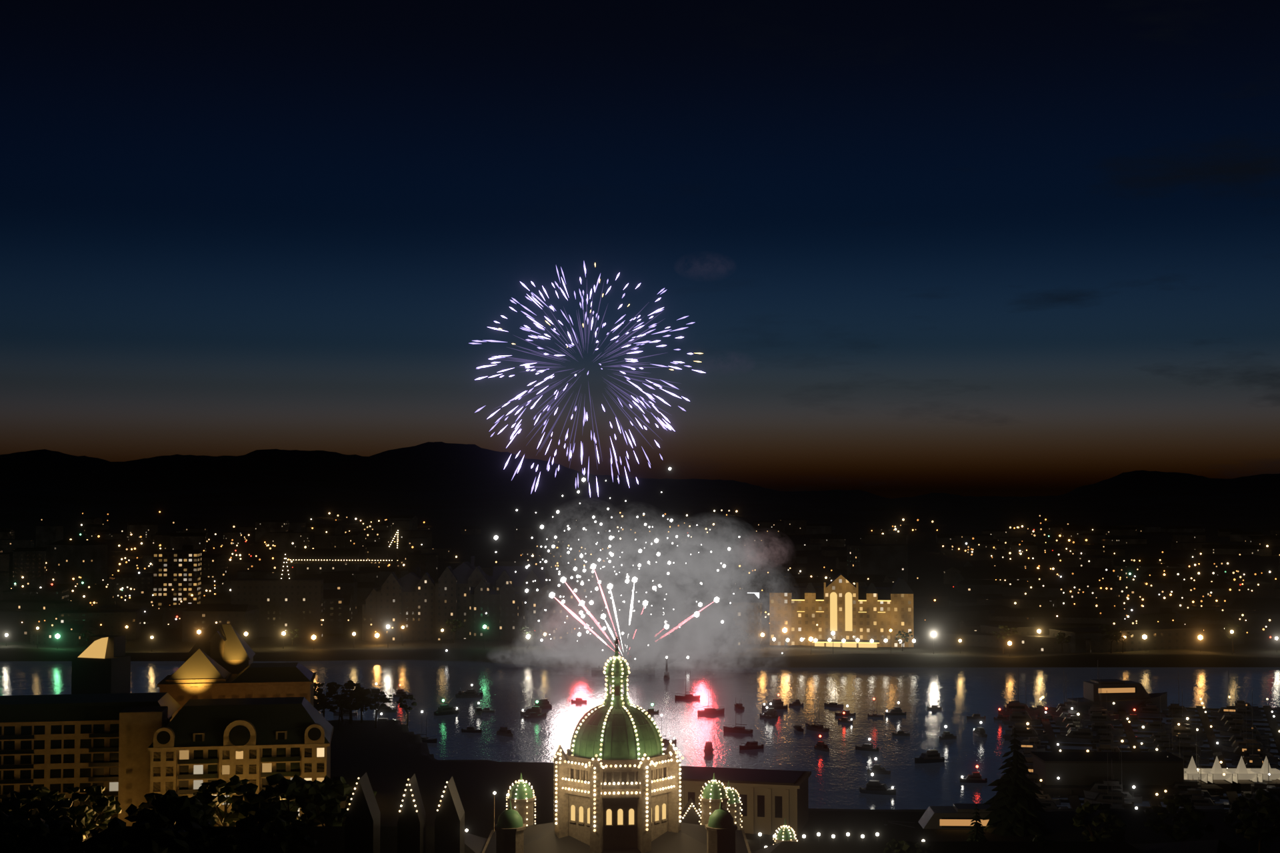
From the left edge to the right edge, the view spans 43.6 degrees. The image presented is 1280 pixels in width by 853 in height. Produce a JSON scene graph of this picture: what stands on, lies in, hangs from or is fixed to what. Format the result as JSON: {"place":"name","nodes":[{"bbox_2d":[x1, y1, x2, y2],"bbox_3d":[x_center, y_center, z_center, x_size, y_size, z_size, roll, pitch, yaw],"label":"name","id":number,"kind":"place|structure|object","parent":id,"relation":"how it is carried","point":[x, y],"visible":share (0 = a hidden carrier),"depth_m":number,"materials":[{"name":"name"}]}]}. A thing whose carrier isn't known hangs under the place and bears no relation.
{"place":"outdoors","nodes":[
{"label":"outdoors","id":0,"kind":"place"},
{"bbox_2d":[470,262,705,497],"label":"firework burst","id":1,"kind":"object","parent":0,"point":[519,397],"depth_m":697.95,"materials":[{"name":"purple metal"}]},
{"bbox_2d":[445,467,782,659],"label":"fireworks","id":2,"kind":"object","parent":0,"point":[696,615],"depth_m":658.33,"materials":[{"name":"white"}]},
{"bbox_2d":[589,586,656,649],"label":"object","id":3,"kind":"structure","parent":0,"point":[633,645],"depth_m":658.17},
{"bbox_2d":[0,442,1279,852],"bbox_3d":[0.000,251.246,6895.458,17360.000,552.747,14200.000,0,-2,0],"label":"land terrain","id":4,"kind":"structure","parent":0,"point":[446,492],"depth_m":2262.22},
{"bbox_2d":[71,635,130,694],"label":"building","id":5,"kind":"structure","parent":4,"relation":"on","point":[101,664],"depth_m":533.73,"materials":[{"name":"grey"}]},
{"bbox_2d":[0,624,333,826],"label":"grand hotel","id":6,"kind":"structure","parent":4,"relation":"on","point":[221,705],"depth_m":334.62,"materials":[{"name":"paint"}]},
{"bbox_2d":[152,545,201,605],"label":"apartment slab","id":7,"kind":"structure","parent":4,"relation":"on","point":[179,572],"depth_m":989.31,"materials":[{"name":"grey"}]},
{"bbox_2d":[287,548,426,579],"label":"tower crane","id":8,"kind":"object","parent":4,"relation":"on","point":[422,566],"visible":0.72,"depth_m":898.33,"materials":[{"name":"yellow metal"}]},
{"bbox_2d":[281,532,398,578],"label":"string of lights","id":9,"kind":"object","parent":8,"relation":"attached to","point":[347,560],"visible":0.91,"depth_m":898.77},
{"bbox_2d":[362,556,611,645],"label":"songhees condos","id":10,"kind":"structure","parent":4,"relation":"on","point":[417,607],"depth_m":752.36,"materials":[{"name":"grey"}]},
{"bbox_2d":[6,628,1232,656],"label":"promenade lamp poles","id":11,"kind":"object","parent":4,"relation":"on","point":[622,643],"visible":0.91,"depth_m":704.64,"materials":[{"name":"black metal"}]},
{"bbox_2d":[6,773,1244,852],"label":"parliament ranges","id":12,"kind":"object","parent":4,"relation":"on","point":[718,831],"visible":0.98,"depth_m":271.72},
{"bbox_2d":[344,772,701,852],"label":"gables","id":13,"kind":"object","parent":12,"relation":"attached to","point":[362,828],"visible":0.78,"depth_m":259.64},
{"bbox_2d":[553,636,680,852],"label":"domed tower","id":14,"kind":"structure","parent":12,"relation":"on","point":[621,819],"depth_m":263.51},
{"bbox_2d":[346,656,797,845],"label":"string lights","id":15,"kind":"object","parent":14,"relation":"attached to","point":[619,658],"visible":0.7,"depth_m":266.17},
{"bbox_2d":[466,794,877,849],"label":"terrace lamp posts","id":16,"kind":"object","parent":12,"relation":"on","point":[760,837],"visible":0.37,"depth_m":297.10,"materials":[{"name":"grey"}]},
{"bbox_2d":[465,792,924,847],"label":"terrace globes","id":17,"kind":"object","parent":16,"relation":"on","point":[847,835],"visible":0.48,"depth_m":296.98,"materials":[{"name":"white glass"}]},
{"bbox_2d":[0,618,1279,852],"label":"trees","id":18,"kind":"object","parent":4,"relation":"on","point":[52,820],"visible":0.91,"depth_m":289.37,"materials":[{"name":"brown plant"}]},
{"bbox_2d":[0,514,1279,652],"bbox_3d":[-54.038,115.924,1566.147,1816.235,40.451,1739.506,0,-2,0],"label":"houses","id":19,"kind":"structure","parent":4,"relation":"on","point":[59,559],"depth_m":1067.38,"materials":[{"name":"grey"}]},
{"bbox_2d":[5,625,1277,645],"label":"street lights","id":20,"kind":"object","parent":4,"relation":"on","point":[933,635],"visible":0.93,"depth_m":708.23},
{"bbox_2d":[14,509,1279,639],"bbox_3d":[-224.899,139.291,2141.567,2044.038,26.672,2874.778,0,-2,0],"label":"city lights","id":21,"kind":"object","parent":4,"relation":"on","point":[699,567],"visible":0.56,"depth_m":1257.89},
{"bbox_2d":[660,591,763,644],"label":"building","id":22,"kind":"structure","parent":4,"relation":"on","point":[743,610],"depth_m":741.58,"materials":[{"name":"grey"}]},
{"bbox_2d":[680,766,811,836],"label":"building wing","id":23,"kind":"structure","parent":4,"relation":"on","point":[771,801],"depth_m":325.27,"materials":[{"name":"beige stone"}]},
{"bbox_2d":[768,572,913,647],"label":"harbour hotel","id":24,"kind":"structure","parent":4,"relation":"on","point":[841,606],"depth_m":727.94,"materials":[{"name":"stone"},{"name":"glass"},{"name":"slate"}]},
{"bbox_2d":[772,638,915,643],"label":"floodlights","id":25,"kind":"object","parent":4,"relation":"on","point":[843,641],"visible":1,"depth_m":713.08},
{"bbox_2d":[1167,756,1279,793],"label":"white tents","id":26,"kind":"object","parent":4,"relation":"on","point":[1239,778],"visible":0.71,"depth_m":397.79,"materials":[{"name":"white fabric"}]},
{"bbox_2d":[0,660,1279,809],"bbox_3d":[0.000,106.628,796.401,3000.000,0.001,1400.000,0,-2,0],"label":"harbour water","id":27,"kind":"structure","parent":0,"point":[839,777],"depth_m":558.81,"materials":[{"name":"black liquid"}]},
{"bbox_2d":[591,664,655,673],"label":"barge","id":28,"kind":"object","parent":27,"relation":"on","point":[647,669],"visible":0.59,"depth_m":654.07,"materials":[{"name":"grey metal"}]},
{"bbox_2d":[663,656,669,679],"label":"channel beacon","id":29,"kind":"object","parent":27,"relation":"in","point":[666,675],"visible":1,"depth_m":636.27,"materials":[{"name":"grey paint"}]},
{"bbox_2d":[328,671,1183,795],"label":"boats","id":30,"kind":"object","parent":27,"relation":"on","point":[874,787],"depth_m":512.83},
{"bbox_2d":[884,660,1279,829],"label":"buildings","id":31,"kind":"structure","parent":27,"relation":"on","point":[1097,708],"depth_m":474.94,"materials":[{"name":"black"}]},
{"bbox_2d":[1008,704,1279,809],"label":"trees","id":32,"kind":"object","parent":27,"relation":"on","point":[1147,774],"visible":0.52,"depth_m":394.34,"materials":[{"name":"black plant"}]},
{"bbox_2d":[1026,696,1279,809],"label":"town lights","id":33,"kind":"object","parent":32,"relation":"on","point":[1141,743],"visible":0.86,"depth_m":450.70},
{"bbox_2d":[0,0,1279,498],"label":"sky","id":34,"kind":"structure","parent":0,"point":[910,248],"materials":[{"name":"blue"}]},
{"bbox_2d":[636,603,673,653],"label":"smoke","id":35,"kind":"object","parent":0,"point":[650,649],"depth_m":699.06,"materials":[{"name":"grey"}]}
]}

